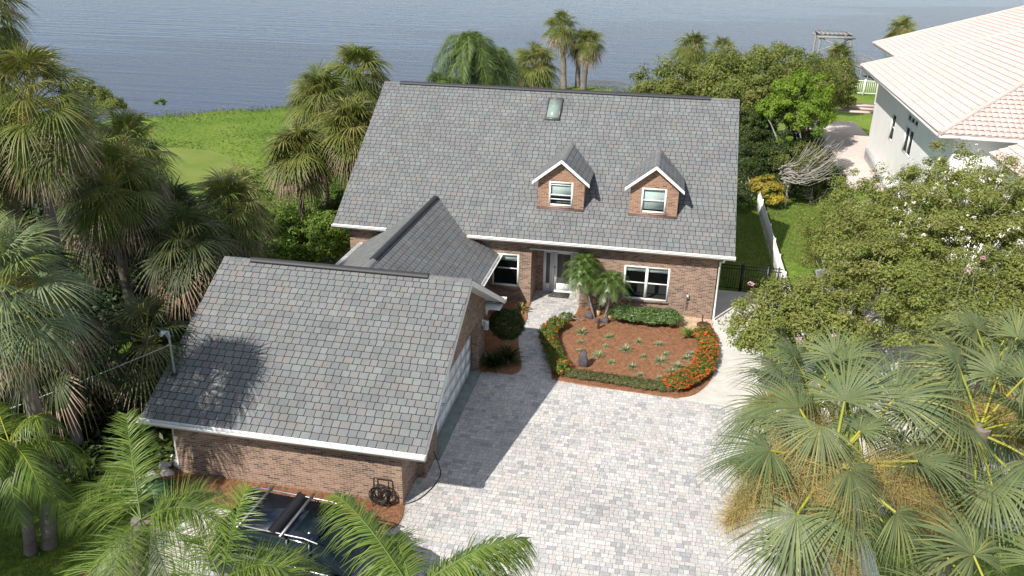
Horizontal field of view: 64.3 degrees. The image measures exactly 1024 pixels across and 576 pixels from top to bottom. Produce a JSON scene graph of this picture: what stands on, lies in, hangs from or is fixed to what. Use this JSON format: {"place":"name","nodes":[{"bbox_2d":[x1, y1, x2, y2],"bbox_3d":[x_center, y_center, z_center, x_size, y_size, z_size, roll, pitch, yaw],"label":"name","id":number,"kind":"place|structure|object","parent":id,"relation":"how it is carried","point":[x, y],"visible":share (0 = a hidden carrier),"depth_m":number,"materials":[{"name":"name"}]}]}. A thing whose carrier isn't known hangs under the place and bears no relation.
{"place":"outdoors","nodes":[
{"label":"outdoors","id":0,"kind":"place"},
{"bbox_2d":[0,471,142,575],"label":"lawn grass","id":1,"kind":"structure","parent":0,"point":[39,554],"depth_m":21.91,"materials":[{"name":"green plant"}]},
{"bbox_2d":[0,147,233,231],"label":"mown lawn","id":2,"kind":"structure","parent":0,"point":[195,162],"depth_m":58.50,"materials":[{"name":"green plant"}]},
{"bbox_2d":[143,85,634,118],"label":"shore grass","id":3,"kind":"structure","parent":0,"point":[268,110],"depth_m":82.17,"materials":[{"name":"green plant"}]},
{"bbox_2d":[0,0,1023,122],"bbox_3d":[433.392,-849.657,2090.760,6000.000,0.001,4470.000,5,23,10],"label":"water","id":4,"kind":"structure","parent":0,"point":[186,56],"depth_m":160.16,"materials":[{"name":"blue liquid"}]},
{"bbox_2d":[811,29,875,82],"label":"wooden pier","id":5,"kind":"structure","parent":4,"relation":"in","point":[834,35],"depth_m":118.63,"materials":[{"name":"grey wood"}]},
{"bbox_2d":[0,75,1023,575],"bbox_3d":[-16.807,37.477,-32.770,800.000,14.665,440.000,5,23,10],"label":"ground","id":6,"kind":"structure","parent":0,"point":[862,121],"depth_m":42.53,"materials":[{"name":"green plant"}]},
{"bbox_2d":[0,164,20,235],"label":"sabal palm","id":7,"kind":"object","parent":6,"relation":"on","point":[3,207],"visible":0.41,"depth_m":24.44,"materials":[{"name":"green plant"}]},
{"bbox_2d":[0,0,40,284],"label":"sabal palm","id":8,"kind":"object","parent":6,"relation":"on","point":[9,34],"visible":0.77,"depth_m":26.69,"materials":[{"name":"green plant"}]},
{"bbox_2d":[0,79,71,369],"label":"sabal palm","id":9,"kind":"object","parent":6,"relation":"on","point":[13,197],"visible":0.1,"depth_m":25.84,"materials":[{"name":"green plant"}]},
{"bbox_2d":[0,401,97,556],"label":"queen palm","id":10,"kind":"object","parent":6,"relation":"on","point":[21,476],"visible":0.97,"depth_m":19.64,"materials":[{"name":"green plant"}]},
{"bbox_2d":[0,205,109,550],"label":"sabal palm","id":11,"kind":"object","parent":6,"relation":"on","point":[22,345],"visible":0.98,"depth_m":18.97,"materials":[{"name":"green plant"}]},
{"bbox_2d":[0,213,109,472],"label":"sabal palm","id":12,"kind":"object","parent":6,"relation":"on","point":[41,237],"visible":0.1,"depth_m":22.40,"materials":[{"name":"green plant"}]},
{"bbox_2d":[0,34,110,405],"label":"sabal palm","id":13,"kind":"object","parent":6,"relation":"on","point":[42,154],"visible":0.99,"depth_m":23.87,"materials":[{"name":"green plant"}]},
{"bbox_2d":[0,292,139,460],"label":"sabal palm","id":14,"kind":"object","parent":6,"relation":"on","point":[66,401],"visible":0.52,"depth_m":23.37,"materials":[{"name":"green plant"}]},
{"bbox_2d":[49,105,131,300],"bbox_3d":[-17.974,-3.477,34.754,4.731,8.778,4.712,5,23,10],"label":"sabal palm","id":15,"kind":"object","parent":6,"relation":"on","point":[60,194],"visible":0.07,"depth_m":33.58,"materials":[{"name":"green plant"}]},
{"bbox_2d":[59,79,128,114],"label":"shrub","id":16,"kind":"object","parent":6,"relation":"on","point":[102,96],"visible":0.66,"depth_m":77.80,"materials":[{"name":"green plant"}]},
{"bbox_2d":[44,172,164,305],"bbox_3d":[-16.081,-1.709,32.320,4.638,7.386,4.759,5,23,10],"label":"sabal palm","id":17,"kind":"object","parent":6,"relation":"on","point":[111,273],"visible":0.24,"depth_m":31.17,"materials":[{"name":"green plant"}]},
{"bbox_2d":[54,131,178,349],"bbox_3d":[-13.677,-1.070,28.935,4.377,8.913,4.386,21,30,39],"label":"sabal palm","id":18,"kind":"object","parent":6,"relation":"on","point":[114,217],"visible":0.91,"depth_m":27.44,"materials":[{"name":"green plant"}]},
{"bbox_2d":[0,123,251,504],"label":"undergrowth","id":19,"kind":"object","parent":6,"relation":"on","point":[92,442],"visible":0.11,"depth_m":27.11,"materials":[{"name":"green plant"}]},
{"bbox_2d":[68,105,185,336],"bbox_3d":[-14.235,-2.333,31.370,4.181,9.390,4.469,5,23,10],"label":"sabal palm","id":20,"kind":"object","parent":6,"relation":"on","point":[125,120],"visible":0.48,"depth_m":30.05,"materials":[{"name":"green plant"}]},
{"bbox_2d":[92,288,196,435],"bbox_3d":[-11.246,2.390,25.517,3.611,5.337,3.827,5,23,10],"label":"sabal palm","id":21,"kind":"object","parent":6,"relation":"on","point":[149,373],"visible":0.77,"depth_m":24.59,"materials":[{"name":"green plant"}]},
{"bbox_2d":[53,408,248,575],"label":"queen palm","id":22,"kind":"object","parent":6,"relation":"on","point":[136,555],"visible":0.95,"depth_m":12.22,"materials":[{"name":"green plant"}]},
{"bbox_2d":[93,500,230,575],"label":"parking pad","id":23,"kind":"object","parent":6,"relation":"on","point":[184,532],"depth_m":21.53,"materials":[{"name":"concrete"}]},
{"bbox_2d":[143,477,177,521],"bbox_3d":[-9.686,5.903,22.560,0.640,1.117,0.750,5,23,10],"label":"rubbish bin","id":24,"kind":"object","parent":23,"relation":"on","point":[167,484],"visible":0.22,"depth_m":22.32,"materials":[{"name":"plastic"}]},
{"bbox_2d":[137,174,222,286],"bbox_3d":[-13.971,-1.739,34.261,4.062,6.021,4.084,5,23,10],"label":"sabal palm","id":25,"kind":"object","parent":6,"relation":"on","point":[180,193],"visible":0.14,"depth_m":33.44,"materials":[{"name":"green plant"}]},
{"bbox_2d":[126,196,250,323],"bbox_3d":[-11.489,-0.036,29.177,4.058,6.914,3.985,5,23,10],"label":"sabal palm","id":26,"kind":"object","parent":6,"relation":"on","point":[194,273],"visible":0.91,"depth_m":27.90,"materials":[{"name":"green plant"}]},
{"bbox_2d":[83,107,361,216],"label":"ground cover","id":27,"kind":"object","parent":6,"relation":"on","point":[294,204],"visible":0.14,"depth_m":63.65,"materials":[{"name":"green plant"}]},
{"bbox_2d":[184,166,283,258],"bbox_3d":[-11.887,-1.978,34.721,4.354,6.195,4.352,5,23,10],"label":"sabal palm","id":28,"kind":"object","parent":6,"relation":"on","point":[247,231],"visible":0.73,"depth_m":33.81,"materials":[{"name":"green plant"}]},
{"bbox_2d":[153,478,330,575],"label":"queen palm","id":29,"kind":"object","parent":6,"relation":"on","point":[265,564],"visible":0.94,"depth_m":11.52,"materials":[{"name":"green plant"}]},
{"bbox_2d":[209,161,277,249],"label":"sabal palm","id":30,"kind":"object","parent":6,"relation":"on","point":[238,171],"visible":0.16,"depth_m":39.77,"materials":[{"name":"green plant"}]},
{"bbox_2d":[216,232,310,271],"bbox_3d":[-12.167,-1.589,39.520,4.429,2.176,5.065,5,23,10],"label":"vine shrub","id":31,"kind":"object","parent":6,"relation":"on","point":[299,251],"visible":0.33,"depth_m":39.72,"materials":[{"name":"green plant"}]},
{"bbox_2d":[158,461,406,530],"bbox_3d":[-7.070,6.090,23.632,8.099,0.050,1.575,7,23,13],"label":"garden bed","id":32,"kind":"object","parent":6,"relation":"on","point":[303,492],"visible":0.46,"depth_m":23.81,"materials":[{"name":"brown plant"}]},
{"bbox_2d":[160,468,174,476],"bbox_3d":[-10.351,5.579,24.544,0.422,0.275,0.359,5,23,10],"label":"rubble rock","id":33,"kind":"object","parent":32,"relation":"on","point":[167,472],"visible":0.91,"depth_m":24.46,"materials":[{"name":"grey stone"}]},
{"bbox_2d":[369,477,391,508],"bbox_3d":[-3.728,5.848,23.171,0.662,0.891,0.323,5,23,10],"label":"hose reel","id":34,"kind":"object","parent":32,"relation":"on","point":[378,500],"visible":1,"depth_m":23.13,"materials":[{"name":"plastic"}]},
{"bbox_2d":[253,204,312,251],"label":"vine shrub","id":35,"kind":"object","parent":6,"relation":"on","point":[284,222],"visible":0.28,"depth_m":44.17,"materials":[{"name":"green plant"}]},
{"bbox_2d":[254,119,339,220],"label":"sabal palm","id":36,"kind":"object","parent":6,"relation":"on","point":[298,174],"visible":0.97,"depth_m":42.97,"materials":[{"name":"green plant"}]},
{"bbox_2d":[284,210,350,263],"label":"vine shrub","id":37,"kind":"object","parent":6,"relation":"on","point":[324,238],"visible":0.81,"depth_m":41.06,"materials":[{"name":"green plant"}]},
{"bbox_2d":[281,59,368,204],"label":"sabal palm","id":38,"kind":"object","parent":6,"relation":"on","point":[317,86],"visible":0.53,"depth_m":45.23,"materials":[{"name":"green plant"}]},
{"bbox_2d":[313,188,344,234],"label":"vine shrub","id":39,"kind":"object","parent":6,"relation":"on","point":[336,202],"visible":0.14,"depth_m":45.74,"materials":[{"name":"green plant"}]},
{"bbox_2d":[319,248,350,263],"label":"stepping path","id":40,"kind":"structure","parent":6,"relation":"on","point":[328,258],"depth_m":41.75,"materials":[{"name":"grey stone"}]},
{"bbox_2d":[310,91,376,193],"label":"sabal palm","id":41,"kind":"object","parent":6,"relation":"on","point":[346,148],"visible":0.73,"depth_m":43.22,"materials":[{"name":"green plant"}]},
{"bbox_2d":[316,38,397,134],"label":"sabal palm","id":42,"kind":"object","parent":6,"relation":"on","point":[349,55],"visible":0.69,"depth_m":48.72,"materials":[{"name":"green plant"}]},
{"bbox_2d":[136,81,739,503],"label":"brick house","id":43,"kind":"structure","parent":6,"relation":"on","point":[460,207],"depth_m":34.46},
{"bbox_2d":[8,345,168,409],"bbox_3d":[-15.482,3.734,22.233,11.772,2.776,0.025,-8,25,-22],"label":"power cable","id":44,"kind":"object","parent":43,"relation":"attached to","point":[106,371],"visible":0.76,"depth_m":23.48,"materials":[{"name":"grey metal"}]},
{"bbox_2d":[437,335,470,435],"bbox_3d":[-2.047,3.228,28.012,0.131,2.088,5.480,5,23,10],"label":"garage door","id":45,"kind":"structure","parent":43,"relation":"in","point":[461,368],"depth_m":28.53,"materials":[{"name":"white metal"}]},
{"bbox_2d":[492,253,518,286],"bbox_3d":[-0.211,-0.987,36.999,1.230,1.540,0.912,5,23,10],"label":"window","id":46,"kind":"structure","parent":43,"relation":"in","point":[506,273],"depth_m":37.40,"materials":[{"name":"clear glass"}]},
{"bbox_2d":[552,252,574,291],"bbox_3d":[2.379,-0.767,37.744,0.980,1.960,0.133,5,23,10],"label":"front door","id":47,"kind":"structure","parent":43,"relation":"in","point":[559,258],"depth_m":37.77,"materials":[{"name":"white glass"}]},
{"bbox_2d":[622,265,670,301],"bbox_3d":[5.935,-0.361,35.958,1.960,1.570,0.912,5,23,10],"label":"window","id":48,"kind":"structure","parent":43,"relation":"in","point":[648,283],"depth_m":36.31,"materials":[{"name":"white glass"}]},
{"bbox_2d":[425,69,463,83],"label":"shrub","id":49,"kind":"object","parent":6,"relation":"on","point":[437,78],"visible":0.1,"depth_m":50.30,"materials":[{"name":"green plant"}]},
{"bbox_2d":[429,30,510,85],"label":"queen palm","id":50,"kind":"object","parent":6,"relation":"on","point":[469,48],"visible":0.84,"depth_m":51.29,"materials":[{"name":"green plant"}]},
{"bbox_2d":[466,45,528,86],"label":"queen palm","id":51,"kind":"object","parent":6,"relation":"on","point":[508,62],"visible":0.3,"depth_m":53.26,"materials":[{"name":"green plant"}]},
{"bbox_2d":[511,40,562,88],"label":"sabal palm","id":52,"kind":"object","parent":6,"relation":"on","point":[538,75],"visible":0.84,"depth_m":59.41,"materials":[{"name":"green plant"}]},
{"bbox_2d":[540,8,582,88],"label":"sabal palm","id":53,"kind":"object","parent":6,"relation":"on","point":[562,37],"visible":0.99,"depth_m":95.95,"materials":[{"name":"green plant"}]},
{"bbox_2d":[566,26,596,87],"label":"sabal palm","id":54,"kind":"object","parent":6,"relation":"on","point":[577,78],"visible":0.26,"depth_m":99.11,"materials":[{"name":"green plant"}]},
{"bbox_2d":[571,26,608,89],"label":"sabal palm","id":55,"kind":"object","parent":6,"relation":"on","point":[587,55],"visible":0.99,"depth_m":96.49,"materials":[{"name":"green plant"}]},
{"bbox_2d":[670,30,712,76],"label":"sabal palm","id":56,"kind":"object","parent":6,"relation":"on","point":[691,54],"visible":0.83,"depth_m":74.56,"materials":[{"name":"green plant"}]},
{"bbox_2d":[621,51,768,108],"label":"wax myrtle","id":57,"kind":"object","parent":6,"relation":"on","point":[695,81],"visible":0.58,"depth_m":59.88,"materials":[{"name":"green plant"}]},
{"bbox_2d":[706,35,738,62],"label":"sabal palm","id":58,"kind":"object","parent":6,"relation":"on","point":[724,42],"visible":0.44,"depth_m":79.68,"materials":[{"name":"green plant"}]},
{"bbox_2d":[677,290,799,411],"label":"walkway","id":59,"kind":"structure","parent":6,"relation":"on","point":[715,390],"depth_m":31.57,"materials":[{"name":"concrete"}]},
{"bbox_2d":[715,264,782,291],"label":"iron gate","id":60,"kind":"structure","parent":6,"relation":"on","point":[767,274],"depth_m":38.37,"materials":[{"name":"black metal"}]},
{"bbox_2d":[747,174,786,204],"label":"croton bush","id":61,"kind":"object","parent":6,"relation":"on","point":[766,183],"visible":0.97,"depth_m":50.64,"materials":[{"name":"yellow plant"}]},
{"bbox_2d":[704,40,840,161],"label":"wax myrtle","id":62,"kind":"object","parent":6,"relation":"on","point":[765,59],"visible":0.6,"depth_m":59.40,"materials":[{"name":"green plant"}]},
{"bbox_2d":[737,104,813,206],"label":"dark shrub","id":63,"kind":"object","parent":6,"relation":"on","point":[767,151],"visible":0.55,"depth_m":52.74,"materials":[{"name":"green plant"}]},
{"bbox_2d":[750,65,837,188],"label":"wax myrtle","id":64,"kind":"object","parent":6,"relation":"on","point":[786,95],"visible":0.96,"depth_m":53.76,"materials":[{"name":"green plant"}]},
{"bbox_2d":[769,125,847,202],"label":"dark shrub","id":65,"kind":"object","parent":6,"relation":"on","point":[807,136],"visible":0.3,"depth_m":53.30,"materials":[{"name":"green plant"}]},
{"bbox_2d":[777,138,843,207],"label":"bare shrub","id":66,"kind":"object","parent":6,"relation":"on","point":[792,173],"visible":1,"depth_m":50.27,"materials":[{"name":"grey plant"}]},
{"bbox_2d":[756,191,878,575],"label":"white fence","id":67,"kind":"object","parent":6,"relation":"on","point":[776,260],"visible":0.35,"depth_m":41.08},
{"bbox_2d":[794,57,860,137],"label":"wax myrtle","id":68,"kind":"object","parent":6,"relation":"on","point":[848,80],"visible":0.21,"depth_m":68.47,"materials":[{"name":"green plant"}]},
{"bbox_2d":[822,40,856,75],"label":"sabal palm","id":69,"kind":"object","parent":6,"relation":"on","point":[837,50],"visible":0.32,"depth_m":79.82,"materials":[{"name":"green plant"}]},
{"bbox_2d":[717,220,966,414],"bbox_3d":[11.152,1.174,27.828,8.895,6.688,4.977,-7,24,-19],"label":"crepe myrtle","id":70,"kind":"object","parent":6,"relation":"on","point":[809,304],"visible":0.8,"depth_m":26.89,"materials":[{"name":"green plant"}]},
{"bbox_2d":[854,79,877,95],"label":"white railing","id":71,"kind":"object","parent":6,"relation":"on","point":[863,90],"visible":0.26,"depth_m":97.90,"materials":[{"name":"white wood"}]},
{"bbox_2d":[792,162,981,341],"bbox_3d":[14.577,-1.348,33.438,5.398,7.162,12.572,5,23,10],"label":"crepe myrtle","id":72,"kind":"object","parent":6,"relation":"on","point":[841,225],"visible":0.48,"depth_m":32.20,"materials":[{"name":"green plant"}]},
{"bbox_2d":[883,14,920,38],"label":"sabal palm","id":73,"kind":"object","parent":6,"relation":"on","point":[899,28],"visible":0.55,"depth_m":84.66,"materials":[{"name":"green plant"}]},
{"bbox_2d":[880,296,1023,490],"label":"sabal palm","id":74,"kind":"object","parent":6,"relation":"on","point":[1007,330],"visible":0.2,"depth_m":17.92,"materials":[{"name":"green plant"}]},
{"bbox_2d":[198,290,856,575],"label":"driveway","id":75,"kind":"structure","parent":0,"point":[571,479],"depth_m":24.68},
{"bbox_2d":[207,485,415,575],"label":"parked car","id":76,"kind":"object","parent":75,"relation":"on","point":[287,518],"visible":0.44,"depth_m":19.78,"materials":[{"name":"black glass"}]},
{"bbox_2d":[315,489,538,575],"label":"queen palm","id":77,"kind":"object","parent":75,"relation":"on","point":[465,556],"visible":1,"depth_m":10.90,"materials":[{"name":"green plant"}]},
{"bbox_2d":[435,371,480,460],"bbox_3d":[-1.915,4.269,28.251,0.420,0.060,5.920,5,23,10],"label":"apron","id":78,"kind":"object","parent":75,"relation":"on","point":[449,424],"visible":0.83,"depth_m":28.06,"materials":[{"name":"concrete"}]},
{"bbox_2d":[479,300,530,374],"bbox_3d":[-0.448,1.890,33.991,2.714,0.060,6.800,5,23,10],"label":"garden bed","id":79,"kind":"object","parent":75,"relation":"on","point":[509,368],"visible":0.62,"depth_m":32.95,"materials":[{"name":"brown plant"}]},
{"bbox_2d":[480,348,508,373],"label":"border grass","id":80,"kind":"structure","parent":79,"relation":"on","point":[491,360],"depth_m":31.14,"materials":[{"name":"green plant"}]},
{"bbox_2d":[488,308,524,347],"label":"topiary tree","id":81,"kind":"object","parent":79,"relation":"on","point":[501,331],"visible":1,"depth_m":31.20,"materials":[{"name":"green plant"}]},
{"bbox_2d":[494,344,528,366],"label":"border grass","id":82,"kind":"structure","parent":79,"relation":"on","point":[507,352],"depth_m":31.58,"materials":[{"name":"green plant"}]},
{"bbox_2d":[512,301,531,313],"bbox_3d":[0.431,0.856,35.917,1.012,0.402,0.854,-2,23,-7],"label":"croton plant","id":83,"kind":"object","parent":79,"relation":"on","point":[522,306],"visible":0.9,"depth_m":36.01,"materials":[{"name":"yellow plant"}]},
{"bbox_2d":[548,292,569,298],"bbox_3d":[2.178,0.327,37.850,0.950,0.017,0.600,5,23,10],"label":"door mat","id":84,"kind":"object","parent":75,"relation":"on","point":[559,295],"depth_m":37.80,"materials":[{"name":"grey fabric"}]},
{"bbox_2d":[543,307,715,397],"bbox_3d":[4.625,2.435,32.945,7.078,0.060,7.160,5,23,10],"label":"garden bed","id":85,"kind":"object","parent":75,"relation":"on","point":[624,355],"visible":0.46,"depth_m":32.79,"materials":[{"name":"brown soil"}]},
{"bbox_2d":[537,315,571,374],"bbox_3d":[1.668,2.158,32.445,1.310,0.522,4.912,2,23,1],"label":"ixora hedge","id":86,"kind":"object","parent":85,"relation":"on","point":[548,334],"visible":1,"depth_m":32.08,"materials":[{"name":"green plant"}]},
{"bbox_2d":[559,312,585,322],"bbox_3d":[2.562,1.197,35.170,1.197,0.469,0.686,-3,23,-10],"label":"round shrub","id":87,"kind":"object","parent":85,"relation":"on","point":[568,315],"visible":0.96,"depth_m":35.02,"materials":[{"name":"green plant"}]},
{"bbox_2d":[578,349,588,366],"bbox_3d":[2.749,2.776,31.307,0.406,1.012,0.315,5,23,10],"label":"rock","id":88,"kind":"object","parent":85,"relation":"on","point":[583,360],"visible":0.9,"depth_m":31.16,"materials":[{"name":"grey stone"}]},
{"bbox_2d":[561,252,633,318],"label":"pygmy date palm","id":89,"kind":"object","parent":85,"relation":"on","point":[583,268],"visible":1,"depth_m":34.51,"materials":[{"name":"green plant"}]},
{"bbox_2d":[563,367,674,391],"bbox_3d":[3.914,3.370,30.169,4.223,0.339,0.767,7,23,14],"label":"juniper strip","id":90,"kind":"object","parent":85,"relation":"on","point":[616,379],"visible":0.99,"depth_m":30.06,"materials":[{"name":"green plant"}]},
{"bbox_2d":[607,304,684,325],"bbox_3d":[5.689,1.079,34.905,3.354,0.592,1.275,5,23,10],"label":"boxwood hedge","id":91,"kind":"object","parent":85,"relation":"on","point":[648,315],"visible":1,"depth_m":34.59,"materials":[{"name":"green plant"}]},
{"bbox_2d":[679,325,697,337],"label":"lily plant","id":92,"kind":"object","parent":85,"relation":"on","point":[687,332],"visible":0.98,"depth_m":33.78,"materials":[{"name":"green plant"}]},
{"bbox_2d":[663,324,720,389],"bbox_3d":[7.264,2.612,31.634,1.647,0.522,5.712,11,25,23],"label":"ixora hedge","id":93,"kind":"object","parent":85,"relation":"on","point":[701,365],"visible":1,"depth_m":30.86,"materials":[{"name":"orange plant"}]},
{"bbox_2d":[677,316,712,330],"bbox_3d":[7.819,1.549,35.131,1.683,0.030,1.394,5,23,10],"label":"gravel patch","id":94,"kind":"object","parent":85,"relation":"on","point":[689,324],"visible":0.44,"depth_m":35.31,"materials":[{"name":"beige gravel"}]},
{"bbox_2d":[701,321,911,575],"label":"sabal palm","id":95,"kind":"object","parent":75,"relation":"on","point":[812,412],"visible":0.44,"depth_m":16.50,"materials":[{"name":"green plant"}]},
{"bbox_2d":[691,342,1004,575],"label":"sabal palm","id":96,"kind":"object","parent":75,"relation":"on","point":[781,473],"visible":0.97,"depth_m":11.81,"materials":[{"name":"green plant"}]},
{"bbox_2d":[835,321,1023,575],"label":"sabal palm","id":97,"kind":"object","parent":75,"relation":"on","point":[993,417],"visible":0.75,"depth_m":13.12,"materials":[{"name":"green plant"}]},
{"bbox_2d":[851,488,1023,575],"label":"sabal palm","id":98,"kind":"object","parent":75,"relation":"on","point":[964,553],"visible":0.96,"depth_m":10.97,"materials":[{"name":"green plant"}]},
{"bbox_2d":[721,204,777,291],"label":"lawn grass","id":99,"kind":"structure","parent":0,"point":[757,240],"depth_m":44.03,"materials":[{"name":"green plant"}]},
{"bbox_2d":[763,187,854,262],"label":"lawn grass","id":100,"kind":"structure","parent":0,"point":[794,216],"depth_m":49.75,"materials":[{"name":"green plant"}]},
{"bbox_2d":[795,120,883,191],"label":"brick terrace","id":101,"kind":"structure","parent":0,"point":[854,136],"depth_m":67.86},
{"bbox_2d":[815,258,1023,531],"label":"neighbour driveway","id":102,"kind":"structure","parent":0,"point":[896,348],"depth_m":31.77,"materials":[{"name":"concrete"}]},
{"bbox_2d":[865,245,1023,398],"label":"crepe myrtle","id":103,"kind":"object","parent":102,"relation":"on","point":[992,293],"visible":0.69,"depth_m":24.81,"materials":[{"name":"green plant"}]},
{"bbox_2d":[876,138,1023,340],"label":"crepe myrtle","id":104,"kind":"object","parent":102,"relation":"on","point":[949,212],"visible":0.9,"depth_m":29.30,"materials":[{"name":"green plant"}]},
{"bbox_2d":[835,5,1023,278],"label":"white house","id":105,"kind":"structure","parent":0,"point":[953,83],"depth_m":50.84,"materials":[{"name":"paint"}]},
{"bbox_2d":[888,112,907,141],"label":"window","id":106,"kind":"structure","parent":105,"relation":"in","point":[892,126],"depth_m":56.33,"materials":[{"name":"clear glass"}]},
{"bbox_2d":[901,125,913,157],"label":"window","id":107,"kind":"structure","parent":105,"relation":"in","point":[906,150],"depth_m":51.98,"materials":[{"name":"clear glass"}]},
{"bbox_2d":[907,113,918,127],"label":"window","id":108,"kind":"structure","parent":105,"relation":"in","point":[911,119],"depth_m":50.75,"materials":[{"name":"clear glass"}]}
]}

